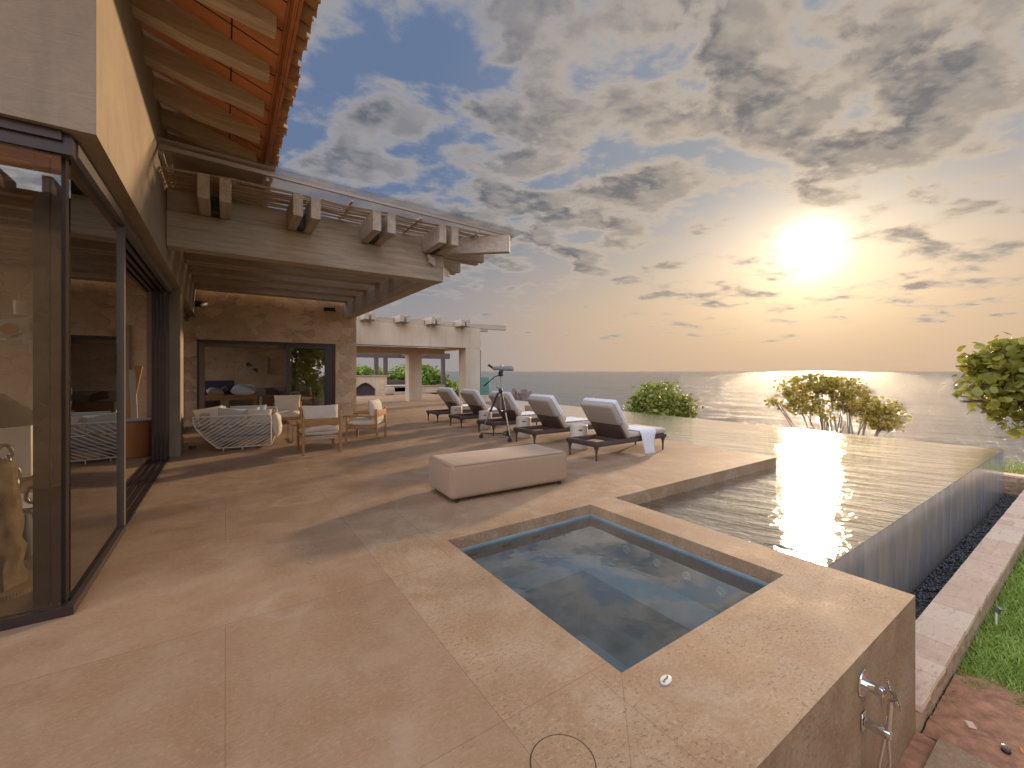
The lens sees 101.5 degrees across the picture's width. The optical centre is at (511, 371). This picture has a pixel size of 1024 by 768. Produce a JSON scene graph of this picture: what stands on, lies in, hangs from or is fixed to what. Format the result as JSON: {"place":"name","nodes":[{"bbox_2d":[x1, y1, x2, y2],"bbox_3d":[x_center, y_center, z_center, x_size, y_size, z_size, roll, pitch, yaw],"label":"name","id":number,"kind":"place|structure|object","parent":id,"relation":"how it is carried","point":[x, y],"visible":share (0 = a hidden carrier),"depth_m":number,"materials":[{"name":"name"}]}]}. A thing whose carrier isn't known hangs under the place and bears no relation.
{"place":"outdoors","nodes":[
{"label":"outdoors","id":0,"kind":"place"},
{"bbox_2d":[21,492,32,508],"bbox_3d":[-5.566,1.442,4.229,1.800,0.012,1.330,0,0,-34],"label":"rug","id":1,"kind":"object","parent":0,"point":[25,504],"depth_m":4.57,"materials":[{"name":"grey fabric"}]},
{"bbox_2d":[0,0,320,630],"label":"house","id":2,"kind":"structure","parent":0,"point":[101,101],"depth_m":3.35,"materials":[{"name":"paint"}]},
{"bbox_2d":[0,300,32,342],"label":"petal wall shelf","id":3,"kind":"object","parent":2,"relation":"attached to","point":[12,329],"visible":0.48,"depth_m":4.79,"materials":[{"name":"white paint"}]},
{"bbox_2d":[0,143,58,620],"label":"window frame","id":4,"kind":"structure","parent":2,"relation":"in","point":[2,143],"depth_m":2.40,"materials":[{"name":"grey metal"}]},
{"bbox_2d":[69,160,125,600],"bbox_3d":[-3.113,0.043,3.172,0.048,2.702,1.527,0,0,-34],"label":"window frame","id":5,"kind":"structure","parent":2,"relation":"in","point":[97,241],"depth_m":3.00,"materials":[{"name":"grey metal"}]},
{"bbox_2d":[152,291,155,459],"bbox_3d":[-5.852,0.074,6.843,0.040,2.723,0.285,0,0,-34],"label":"parked door leaf","id":6,"kind":"structure","parent":2,"relation":"in","point":[153,292],"depth_m":6.73,"materials":[{"name":"brown metal"}]},
{"bbox_2d":[156,291,158,459],"bbox_3d":[-5.801,0.074,6.860,0.040,2.723,0.315,0,0,-34],"label":"parked door leaf","id":7,"kind":"structure","parent":2,"relation":"in","point":[157,292],"depth_m":6.73,"materials":[{"name":"brown metal"}]},
{"bbox_2d":[159,291,162,459],"bbox_3d":[-5.749,0.074,6.877,0.040,2.723,0.345,0,0,-34],"label":"parked door leaf","id":8,"kind":"structure","parent":2,"relation":"in","point":[160,292],"depth_m":6.73,"materials":[{"name":"brown metal"}]},
{"bbox_2d":[163,291,168,459],"bbox_3d":[-5.698,0.074,6.894,0.040,2.723,0.375,0,0,-34],"label":"parked door leaf","id":9,"kind":"structure","parent":2,"relation":"in","point":[165,296],"depth_m":6.74,"materials":[{"name":"brown metal"}]},
{"bbox_2d":[183,309,188,434],"bbox_3d":[-7.320,0.020,9.163,0.150,2.857,3.888,0,0,-34],"label":"window frame","id":10,"kind":"structure","parent":2,"relation":"in","point":[185,317],"depth_m":9.98,"materials":[{"name":"brown metal"}]},
{"bbox_2d":[194,301,207,306],"bbox_3d":[-7.760,-1.667,10.347,0.288,0.186,0.269,0,0,1],"label":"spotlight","id":11,"kind":"object","parent":2,"relation":"attached to","point":[200,304],"visible":1,"depth_m":10.27,"materials":[{"name":"black plastic"}]},
{"bbox_2d":[159,144,513,318],"bbox_3d":[-4.019,-2.126,9.213,5.052,1.002,7.651,0,0,-34],"label":"pergola","id":12,"kind":"object","parent":2,"relation":"attached to","point":[371,261],"visible":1,"depth_m":6.59,"materials":[{"name":"brown wood"}]},
{"bbox_2d":[428,254,435,266],"bbox_3d":[-1.431,-1.970,7.420,0.180,0.209,0.082,0,0,-34],"label":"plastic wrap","id":13,"kind":"object","parent":12,"relation":"attached to","point":[432,260],"visible":1,"depth_m":7.42,"materials":[{"name":"white paint"}]},
{"bbox_2d":[444,268,449,277],"bbox_3d":[-1.235,-1.827,7.737,0.198,0.178,0.082,0,0,-34],"label":"plastic wrap","id":14,"kind":"object","parent":12,"relation":"attached to","point":[446,273],"visible":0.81,"depth_m":7.75,"materials":[{"name":"white paint"}]},
{"bbox_2d":[205,400,219,407],"bbox_3d":[-10.570,0.975,14.093,1.200,0.950,0.500,0,0,-34],"label":"cabinet","id":15,"kind":"object","parent":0,"point":[211,403],"depth_m":14.11,"materials":[{"name":"wood"}]},
{"bbox_2d":[238,384,254,393],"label":"cushion","id":16,"kind":"object","parent":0,"point":[252,385],"visible":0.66,"depth_m":13.05,"materials":[{"name":"grey fabric"}]},
{"bbox_2d":[296,384,312,390],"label":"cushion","id":17,"kind":"object","parent":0,"point":[304,387],"visible":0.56,"depth_m":14.56,"materials":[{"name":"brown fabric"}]},
{"bbox_2d":[525,405,533,411],"bbox_3d":[0.550,1.219,12.198,0.380,0.462,0.380,0,0,-34],"label":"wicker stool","id":18,"kind":"object","parent":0,"point":[528,408],"visible":0.3,"depth_m":12.04,"materials":[{"name":"beige wicker"}]},
{"bbox_2d":[268,0,1023,370],"label":"sky","id":19,"kind":"structure","parent":0,"point":[678,185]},
{"bbox_2d":[388,371,1023,468],"bbox_3d":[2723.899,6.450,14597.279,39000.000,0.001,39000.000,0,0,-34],"label":"sea","id":20,"kind":"structure","parent":0,"point":[741,396],"depth_m":110.99,"materials":[{"name":"liquid"}]},
{"bbox_2d":[511,388,532,399],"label":"rock outcrop","id":21,"kind":"object","parent":20,"relation":"in","point":[523,394],"visible":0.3,"depth_m":94.25,"materials":[{"name":"stone"}]},
{"bbox_2d":[923,738,996,767],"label":"pavement","id":22,"kind":"structure","parent":0,"point":[943,754],"depth_m":2.48,"materials":[{"name":"stone"}]},
{"bbox_2d":[923,459,1023,765],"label":"ground","id":23,"kind":"structure","parent":0,"point":[1021,473],"depth_m":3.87,"materials":[{"name":"plant"}]},
{"bbox_2d":[356,364,382,374],"bbox_3d":[-12.265,1.111,33.947,4.775,3.483,3.949,0,0,-34],"label":"sea grape bush","id":24,"kind":"object","parent":23,"relation":"on","point":[364,370],"visible":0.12,"depth_m":33.53,"materials":[{"name":"green plant"}]},
{"bbox_2d":[380,364,404,379],"bbox_3d":[-9.156,1.021,34.183,4.264,3.205,3.950,0,0,8],"label":"sea grape bush","id":25,"kind":"object","parent":23,"relation":"on","point":[398,373],"visible":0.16,"depth_m":33.20,"materials":[{"name":"green plant"}]},
{"bbox_2d":[422,364,448,384],"bbox_3d":[-6.744,1.374,33.006,3.435,4.462,3.043,0,0,-34],"label":"sea grape bush","id":26,"kind":"object","parent":23,"relation":"on","point":[429,373],"visible":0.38,"depth_m":32.37,"materials":[{"name":"green plant"}]},
{"bbox_2d":[425,375,455,394],"bbox_3d":[-5.911,1.818,33.039,2.796,3.579,2.653,0,0,3],"label":"sea grape bush","id":27,"kind":"object","parent":23,"relation":"on","point":[448,383],"visible":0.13,"depth_m":32.58,"materials":[{"name":"green plant"}]},
{"bbox_2d":[451,381,458,396],"bbox_3d":[-5.175,2.208,35.866,2.405,2.782,2.326,0,0,39],"label":"shrub","id":28,"kind":"object","parent":23,"relation":"on","point":[456,390],"visible":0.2,"depth_m":35.59,"materials":[{"name":"green plant"}]},
{"bbox_2d":[0,393,914,767],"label":"deck","id":29,"kind":"structure","parent":23,"relation":"on","point":[280,601],"depth_m":2.29,"materials":[{"name":"stone"}]},
{"bbox_2d":[0,394,32,602],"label":"stump lamp","id":30,"kind":"object","parent":29,"relation":"on","point":[16,578],"visible":0.94,"depth_m":2.73,"materials":[{"name":"beige wood"}]},
{"bbox_2d":[0,443,32,559],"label":"chain sculpture","id":31,"kind":"object","parent":29,"relation":"on","point":[27,535],"visible":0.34,"depth_m":3.23,"materials":[{"name":"metal"}]},
{"bbox_2d":[0,425,32,486],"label":"white cabinet","id":32,"kind":"object","parent":29,"relation":"on","point":[19,440],"visible":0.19,"depth_m":5.23,"materials":[{"name":"paint"}]},
{"bbox_2d":[126,418,151,458],"bbox_3d":[-6.444,1.138,7.101,0.564,0.624,0.564,0,0,-34],"label":"wicker basket","id":33,"kind":"object","parent":29,"relation":"on","point":[138,437],"visible":0.64,"depth_m":6.97,"materials":[{"name":"brown wicker"}]},
{"bbox_2d":[126,365,142,418],"bbox_3d":[-7.504,0.667,8.223,0.338,1.585,0.288,0,0,-34],"label":"sculpture","id":34,"kind":"object","parent":33,"relation":"on","point":[131,404],"visible":0.58,"depth_m":8.26,"materials":[{"name":"brown wood"}]},
{"bbox_2d":[189,445,196,449],"bbox_3d":[-5.925,1.415,7.759,0.120,0.070,0.100,0,0,-34],"label":"floor light","id":35,"kind":"object","parent":29,"relation":"on","point":[193,447],"visible":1,"depth_m":7.74,"materials":[{"name":"metal"}]},
{"bbox_2d":[205,393,256,405],"bbox_3d":[-8.609,1.077,12.648,1.500,0.745,0.800,0,0,-34],"label":"sofa","id":36,"kind":"object","parent":29,"relation":"on","point":[253,397],"visible":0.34,"depth_m":12.44,"materials":[{"name":"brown wood"}]},
{"bbox_2d":[206,387,223,394],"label":"cushion","id":37,"kind":"object","parent":36,"relation":"on","point":[213,391],"visible":0.97,"depth_m":12.19,"materials":[{"name":"grey fabric"}]},
{"bbox_2d":[205,380,233,394],"bbox_3d":[-8.859,0.493,12.659,0.750,0.420,0.200,0,0,-37],"label":"cushion","id":38,"kind":"object","parent":36,"relation":"on","point":[229,384],"visible":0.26,"depth_m":12.61,"materials":[{"name":"fabric"}]},
{"bbox_2d":[231,385,255,394],"bbox_3d":[-8.138,0.580,12.668,0.620,0.332,0.400,5,6,-29],"label":"cushion","id":39,"kind":"object","parent":36,"relation":"on","point":[242,390],"visible":0.99,"depth_m":12.53,"materials":[{"name":"white fabric"}]},
{"bbox_2d":[192,406,277,450],"bbox_3d":[-5.513,1.100,8.494,1.232,0.700,2.021,0,0,-26],"label":"wire sofa","id":40,"kind":"object","parent":29,"relation":"on","point":[222,433],"visible":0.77,"depth_m":7.68,"materials":[{"name":"white metal"}]},
{"bbox_2d":[192,405,222,427],"bbox_3d":[-5.515,0.830,7.634,0.460,0.360,0.191,-11,-20,-44],"label":"cushion","id":41,"kind":"object","parent":40,"relation":"on","point":[212,411],"visible":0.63,"depth_m":7.58,"materials":[{"name":"beige fabric"}]},
{"bbox_2d":[215,408,245,425],"bbox_3d":[-5.219,0.850,7.758,0.440,0.340,0.178,7,-28,-26],"label":"cushion","id":42,"kind":"object","parent":40,"relation":"on","point":[225,412],"visible":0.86,"depth_m":7.70,"materials":[{"name":"grey fabric"}]},
{"bbox_2d":[233,407,259,426],"bbox_3d":[-5.031,0.870,7.919,0.460,0.340,0.181,-11,-28,-20],"label":"cushion","id":43,"kind":"object","parent":40,"relation":"on","point":[245,413],"visible":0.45,"depth_m":7.87,"materials":[{"name":"beige fabric"}]},
{"bbox_2d":[230,405,266,409],"bbox_3d":[-5.209,0.850,8.277,0.620,0.360,0.192,0,-20,-34],"label":"cushion","id":44,"kind":"object","parent":40,"relation":"on","point":[248,407],"visible":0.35,"depth_m":8.25,"materials":[{"name":"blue fabric"}]},
{"bbox_2d":[247,409,271,424],"bbox_3d":[-4.798,0.870,7.945,0.420,0.300,0.169,0,-10,-30],"label":"cushion","id":45,"kind":"object","parent":40,"relation":"on","point":[262,411],"visible":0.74,"depth_m":7.89,"materials":[{"name":"beige fabric"}]},
{"bbox_2d":[272,412,281,436],"bbox_3d":[-4.583,1.030,8.141,0.168,0.460,0.340,-5,2,-22],"label":"cushion","id":46,"kind":"object","parent":40,"relation":"on","point":[276,424],"visible":0.94,"depth_m":8.01,"materials":[{"name":"beige fabric"}]},
{"bbox_2d":[229,386,291,407],"bbox_3d":[-9.300,1.010,15.690,2.212,0.880,0.512,0,0,-34],"label":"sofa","id":47,"kind":"object","parent":29,"relation":"on","point":[259,391],"visible":0.12,"depth_m":15.36,"materials":[{"name":"brown wood"}]},
{"bbox_2d":[259,396,274,414],"bbox_3d":[-7.876,1.140,13.878,0.800,0.620,0.500,0,0,-40],"label":"armchair","id":48,"kind":"object","parent":29,"relation":"on","point":[268,401],"visible":0.22,"depth_m":13.56,"materials":[{"name":"brown wood"}]},
{"bbox_2d":[262,388,279,394],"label":"cushion","id":49,"kind":"object","parent":48,"relation":"on","point":[270,391],"visible":0.92,"depth_m":13.60,"materials":[{"name":"brown fabric"}]},
{"bbox_2d":[279,389,291,395],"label":"cushion","id":50,"kind":"object","parent":48,"relation":"on","point":[282,393],"visible":0.41,"depth_m":13.86,"materials":[{"name":"grey fabric"}]},
{"bbox_2d":[187,290,355,426],"bbox_3d":[-9.950,-0.360,12.941,8.620,3.620,5.200,0,0,-34],"label":"stone annex","id":51,"kind":"object","parent":29,"relation":"on","point":[302,341],"visible":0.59,"depth_m":12.44,"materials":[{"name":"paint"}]},
{"bbox_2d":[244,356,268,374],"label":"wall panel","id":52,"kind":"structure","parent":51,"relation":"attached to","point":[260,364],"depth_m":15.87,"materials":[{"name":"paint"}]},
{"bbox_2d":[246,363,257,372],"bbox_3d":[-9.691,-0.121,15.628,0.477,0.378,0.206,0,0,26],"label":"wall lamp","id":53,"kind":"object","parent":52,"relation":"attached to","point":[254,369],"visible":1,"depth_m":15.59,"materials":[{"name":"black plastic"}]},
{"bbox_2d":[292,348,324,405],"bbox_3d":[-6.040,0.330,12.658,1.110,2.210,0.050,0,0,-34],"label":"sliding door","id":54,"kind":"structure","parent":51,"relation":"in","point":[293,349],"depth_m":12.36,"materials":[{"name":"brown metal"}]},
{"bbox_2d":[286,345,332,419],"bbox_3d":[-6.070,0.330,12.552,1.280,2.210,0.050,0,0,-34],"label":"sliding door","id":55,"kind":"structure","parent":51,"relation":"in","point":[328,349],"depth_m":12.79,"materials":[{"name":"brown metal"}]},
{"bbox_2d":[324,307,334,311],"bbox_3d":[-5.561,-1.879,12.747,0.320,0.123,0.080,0,0,-34],"label":"wall light","id":56,"kind":"object","parent":51,"relation":"attached to","point":[328,309],"visible":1,"depth_m":12.72,"materials":[{"name":"black plastic"}]},
{"bbox_2d":[272,395,301,427],"bbox_3d":[-5.602,1.025,10.423,0.670,0.851,0.722,0,0,-26],"label":"lounge chair","id":57,"kind":"object","parent":29,"relation":"on","point":[289,407],"visible":0.75,"depth_m":10.49,"materials":[{"name":"beige fabric"}]},
{"bbox_2d":[287,420,301,442],"bbox_3d":[-4.330,1.258,8.970,0.800,0.376,0.795,0,0,-34],"label":"coffee table","id":58,"kind":"object","parent":29,"relation":"on","point":[292,422],"visible":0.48,"depth_m":8.70,"materials":[{"name":"brown wood"}]},
{"bbox_2d":[296,391,317,412],"bbox_3d":[-7.360,1.075,14.717,0.900,0.750,0.500,0,0,-31],"label":"armchair","id":59,"kind":"object","parent":29,"relation":"on","point":[308,398],"visible":0.33,"depth_m":14.58,"materials":[{"name":"brown wood"}]},
{"bbox_2d":[295,404,341,455],"bbox_3d":[-3.521,1.025,7.612,0.670,0.851,0.722,0,0,-34],"label":"lounge chair","id":60,"kind":"object","parent":29,"relation":"on","point":[321,422],"visible":1,"depth_m":7.36,"materials":[{"name":"white fabric"}]},
{"bbox_2d":[343,399,386,440],"bbox_3d":[-3.140,1.025,8.965,0.722,0.851,0.670,0,0,0],"label":"lounge chair","id":61,"kind":"object","parent":29,"relation":"on","point":[373,419],"visible":1,"depth_m":8.70,"materials":[{"name":"white fabric"}]},
{"bbox_2d":[356,375,387,395],"bbox_3d":[-8.772,0.850,25.266,2.200,1.200,1.100,0,0,-34],"label":"fireplace counter","id":62,"kind":"object","parent":29,"relation":"on","point":[371,384],"visible":0.66,"depth_m":25.03,"materials":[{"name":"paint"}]},
{"bbox_2d":[385,387,394,394],"bbox_3d":[-7.522,1.220,25.608,0.550,0.460,0.550,0,0,-34],"label":"pouf","id":63,"kind":"object","parent":29,"relation":"on","point":[389,390],"visible":0.81,"depth_m":25.38,"materials":[{"name":"beige fabric"}]},
{"bbox_2d":[387,380,404,391],"bbox_3d":[-7.388,0.975,27.579,1.800,0.750,0.950,0,0,-34],"label":"barbecue grill","id":64,"kind":"object","parent":29,"relation":"on","point":[395,382],"visible":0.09,"depth_m":27.58,"materials":[{"name":"metal"}]},
{"bbox_2d":[387,385,444,393],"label":"wall","id":65,"kind":"structure","parent":29,"relation":"on","point":[430,388],"depth_m":28.17,"materials":[{"name":"paint"}]},
{"bbox_2d":[356,350,480,394],"bbox_3d":[-5.350,0.075,24.254,8.600,2.750,10.340,0,0,-34],"label":"pergola","id":66,"kind":"object","parent":29,"relation":"on","point":[376,357],"visible":0.42,"depth_m":28.06,"materials":[{"name":"beige wood"}]},
{"bbox_2d":[356,312,505,402],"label":"pavilion","id":67,"kind":"structure","parent":29,"relation":"on","point":[415,340],"depth_m":18.88,"materials":[{"name":"paint"}]},
{"bbox_2d":[451,406,461,422],"bbox_3d":[-1.567,1.222,11.801,0.330,0.457,0.330,0,0,-34],"label":"drum table","id":68,"kind":"object","parent":29,"relation":"on","point":[456,409],"visible":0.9,"depth_m":11.65,"materials":[{"name":"ceramic"}]},
{"bbox_2d":[426,387,490,422],"bbox_3d":[-1.562,0.963,12.554,1.860,0.975,0.744,0,0,-36],"label":"sun lounger","id":69,"kind":"object","parent":29,"relation":"on","point":[449,397],"visible":0.73,"depth_m":12.19,"materials":[{"name":"beige fabric"}]},
{"bbox_2d":[449,389,500,427],"bbox_3d":[-0.724,0.963,11.367,1.860,0.975,0.744,0,0,-34],"label":"sun lounger","id":70,"kind":"object","parent":29,"relation":"on","point":[474,400],"visible":0.71,"depth_m":11.00,"materials":[{"name":"beige fabric"}]},
{"bbox_2d":[479,410,491,429],"bbox_3d":[-0.668,1.222,10.454,0.330,0.457,0.330,0,0,-34],"label":"drum table","id":71,"kind":"object","parent":29,"relation":"on","point":[483,414],"visible":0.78,"depth_m":10.31,"materials":[{"name":"ceramic"}]},
{"bbox_2d":[481,395,490,401],"bbox_3d":[-1.252,0.875,20.177,1.010,1.150,0.300,0,0,-34],"label":"glass railing","id":72,"kind":"object","parent":29,"relation":"on","point":[485,398],"visible":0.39,"depth_m":19.98,"materials":[{"name":"paint"}]},
{"bbox_2d":[479,371,511,441],"bbox_3d":[-0.163,0.725,8.896,0.766,1.450,0.844,0,0,-34],"label":"tripod","id":73,"kind":"object","parent":29,"relation":"on","point":[500,373],"visible":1,"depth_m":8.97,"materials":[{"name":"black plastic"}]},
{"bbox_2d":[488,364,513,370],"bbox_3d":[-0.246,-0.081,8.987,0.549,0.158,0.216,0,0,4],"label":"binocular telescope","id":74,"kind":"object","parent":73,"relation":"on","point":[504,368],"visible":1,"depth_m":8.90,"materials":[{"name":"grey metal"}]},
{"bbox_2d":[428,444,566,502],"bbox_3d":[-0.157,1.240,5.251,1.635,0.421,0.720,0,0,-32],"label":"ottoman","id":75,"kind":"object","parent":29,"relation":"on","point":[456,476],"visible":1,"depth_m":4.93,"materials":[{"name":"fabric"}]},
{"bbox_2d":[476,391,539,435],"bbox_3d":[0.120,0.963,10.136,1.860,0.975,0.744,0,0,-36],"label":"sun lounger","id":76,"kind":"object","parent":29,"relation":"on","point":[513,410],"visible":0.63,"depth_m":9.77,"materials":[{"name":"beige fabric"}]},
{"bbox_2d":[521,411,534,414],"bbox_3d":[0.303,1.030,10.258,0.801,0.022,0.662,0,0,-34],"label":"towel","id":77,"kind":"object","parent":76,"relation":"on","point":[527,413],"visible":0.4,"depth_m":10.18,"materials":[{"name":"white fabric"}]},
{"bbox_2d":[516,416,530,438],"bbox_3d":[0.254,1.222,9.146,0.330,0.457,0.330,0,0,-34],"label":"drum table","id":78,"kind":"object","parent":29,"relation":"on","point":[521,421],"visible":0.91,"depth_m":9.00,"materials":[{"name":"ceramic"}]},
{"bbox_2d":[513,394,593,443],"bbox_3d":[0.998,0.963,8.784,1.860,0.975,0.744,0,0,-33],"label":"sun lounger","id":79,"kind":"object","parent":29,"relation":"on","point":[548,412],"visible":0.82,"depth_m":8.44,"materials":[{"name":"beige fabric"}]},
{"bbox_2d":[566,417,587,421],"bbox_3d":[1.191,1.031,8.964,0.801,0.020,0.661,0,0,-34],"label":"towel","id":80,"kind":"object","parent":79,"relation":"on","point":[570,419],"visible":0.55,"depth_m":8.90,"materials":[{"name":"white fabric"}]},
{"bbox_2d":[530,734,595,767],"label":"access lid","id":81,"kind":"object","parent":29,"relation":"on","point":[559,751],"visible":1,"depth_m":1.58,"materials":[{"name":"stone"}]},
{"bbox_2d":[570,423,587,449],"bbox_3d":[1.250,1.222,7.816,0.330,0.457,0.330,0,0,-34],"label":"drum table","id":82,"kind":"object","parent":29,"relation":"on","point":[578,429],"visible":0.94,"depth_m":7.68,"materials":[{"name":"ceramic"}]},
{"bbox_2d":[459,514,768,672],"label":"spa pool","id":83,"kind":"structure","parent":29,"relation":"in","point":[620,598],"depth_m":3.82,"materials":[{"name":"blue liquid"}]},
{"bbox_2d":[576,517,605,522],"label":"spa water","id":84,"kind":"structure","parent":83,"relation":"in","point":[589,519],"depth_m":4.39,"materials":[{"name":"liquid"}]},
{"bbox_2d":[566,398,666,460],"bbox_3d":[1.903,0.963,7.500,1.860,0.975,0.744,0,0,-35],"label":"sun lounger","id":85,"kind":"object","parent":29,"relation":"on","point":[606,418],"visible":0.94,"depth_m":7.18,"materials":[{"name":"fabric"}]},
{"bbox_2d":[628,425,655,454],"bbox_3d":[2.156,1.243,7.573,0.624,0.458,0.747,0,0,-34],"label":"towel","id":86,"kind":"object","parent":85,"relation":"on","point":[648,435],"visible":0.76,"depth_m":7.35,"materials":[{"name":"white fabric"}]},
{"bbox_2d":[660,675,671,684],"bbox_3d":[0.722,1.447,1.962,0.076,0.006,0.047,0,0,-44],"label":"drain cover","id":87,"kind":"object","parent":29,"relation":"on","point":[665,679],"visible":1,"depth_m":1.96,"materials":[{"name":"white paint"}]},
{"bbox_2d":[858,669,900,767],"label":"outdoor shower","id":88,"kind":"object","parent":29,"relation":"attached to","point":[865,684],"visible":1,"depth_m":2.08,"materials":[{"name":"silver metal"}]},
{"bbox_2d":[622,378,703,417],"bbox_3d":[7.076,2.123,20.183,3.466,3.565,3.392,0,0,-34],"label":"shrub","id":89,"kind":"object","parent":23,"relation":"on","point":[654,398],"visible":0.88,"depth_m":19.40,"materials":[{"name":"green plant"}]},
{"bbox_2d":[763,372,921,436],"bbox_3d":[15.855,3.425,20.029,7.420,7.004,2.482,0,0,-7],"label":"sea grape tree","id":90,"kind":"object","parent":23,"relation":"on","point":[874,412],"visible":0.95,"depth_m":19.78,"materials":[{"name":"green plant"}]},
{"bbox_2d":[827,450,1003,596],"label":"infinity pool","id":91,"kind":"structure","parent":23,"relation":"on","point":[910,551],"depth_m":5.21,"materials":[{"name":"liquid"}]},
{"bbox_2d":[491,400,1003,566],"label":"pool water","id":92,"kind":"structure","parent":91,"relation":"in","point":[824,498],"depth_m":5.91,"materials":[{"name":"liquid"}]},
{"bbox_2d":[896,733,935,767],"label":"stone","id":93,"kind":"object","parent":23,"relation":"on","point":[918,750],"visible":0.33,"depth_m":2.56,"materials":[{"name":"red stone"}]},
{"bbox_2d":[914,495,1017,620],"bbox_3d":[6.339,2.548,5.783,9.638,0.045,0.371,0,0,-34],"label":"pebbles","id":94,"kind":"object","parent":23,"relation":"on","point":[925,596],"visible":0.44,"depth_m":5.66,"materials":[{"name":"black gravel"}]},
{"bbox_2d":[912,493,1018,616],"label":"trough water","id":95,"kind":"structure","parent":94,"relation":"in","point":[975,538],"depth_m":6.47,"materials":[{"name":"black liquid"}]},
{"bbox_2d":[915,472,1023,733],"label":"stone border wall","id":96,"kind":"structure","parent":23,"relation":"on","point":[949,620],"depth_m":3.86,"materials":[{"name":"beige stone"}]},
{"bbox_2d":[922,667,1023,767],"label":"soil","id":97,"kind":"structure","parent":23,"relation":"on","point":[979,707],"depth_m":2.78,"materials":[{"name":"brown soil"}]},
{"bbox_2d":[964,720,976,729],"bbox_3d":[2.999,2.312,2.735,0.042,0.012,0.060,0,0,27],"label":"stone","id":98,"kind":"object","parent":97,"relation":"on","point":[970,724],"visible":1,"depth_m":2.73,"materials":[{"name":"beige stone"}]},
{"bbox_2d":[1000,744,1011,755],"bbox_3d":[3.015,2.318,2.552,0.045,0.064,0.044,0,0,-34],"label":"spike light","id":99,"kind":"object","parent":97,"relation":"on","point":[1005,749],"visible":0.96,"depth_m":2.54,"materials":[{"name":"metal"}]},
{"bbox_2d":[940,331,1023,438],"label":"sea grape tree","id":100,"kind":"object","parent":23,"relation":"on","point":[997,380],"visible":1,"depth_m":10.40,"materials":[{"name":"green plant"}]},
{"bbox_2d":[994,605,1002,626],"bbox_3d":[4.501,2.276,3.869,0.052,0.208,0.060,0,0,-34],"label":"spike light","id":101,"kind":"object","parent":23,"relation":"on","point":[998,609],"visible":0.95,"depth_m":3.87,"materials":[{"name":"white paint"}]}
]}

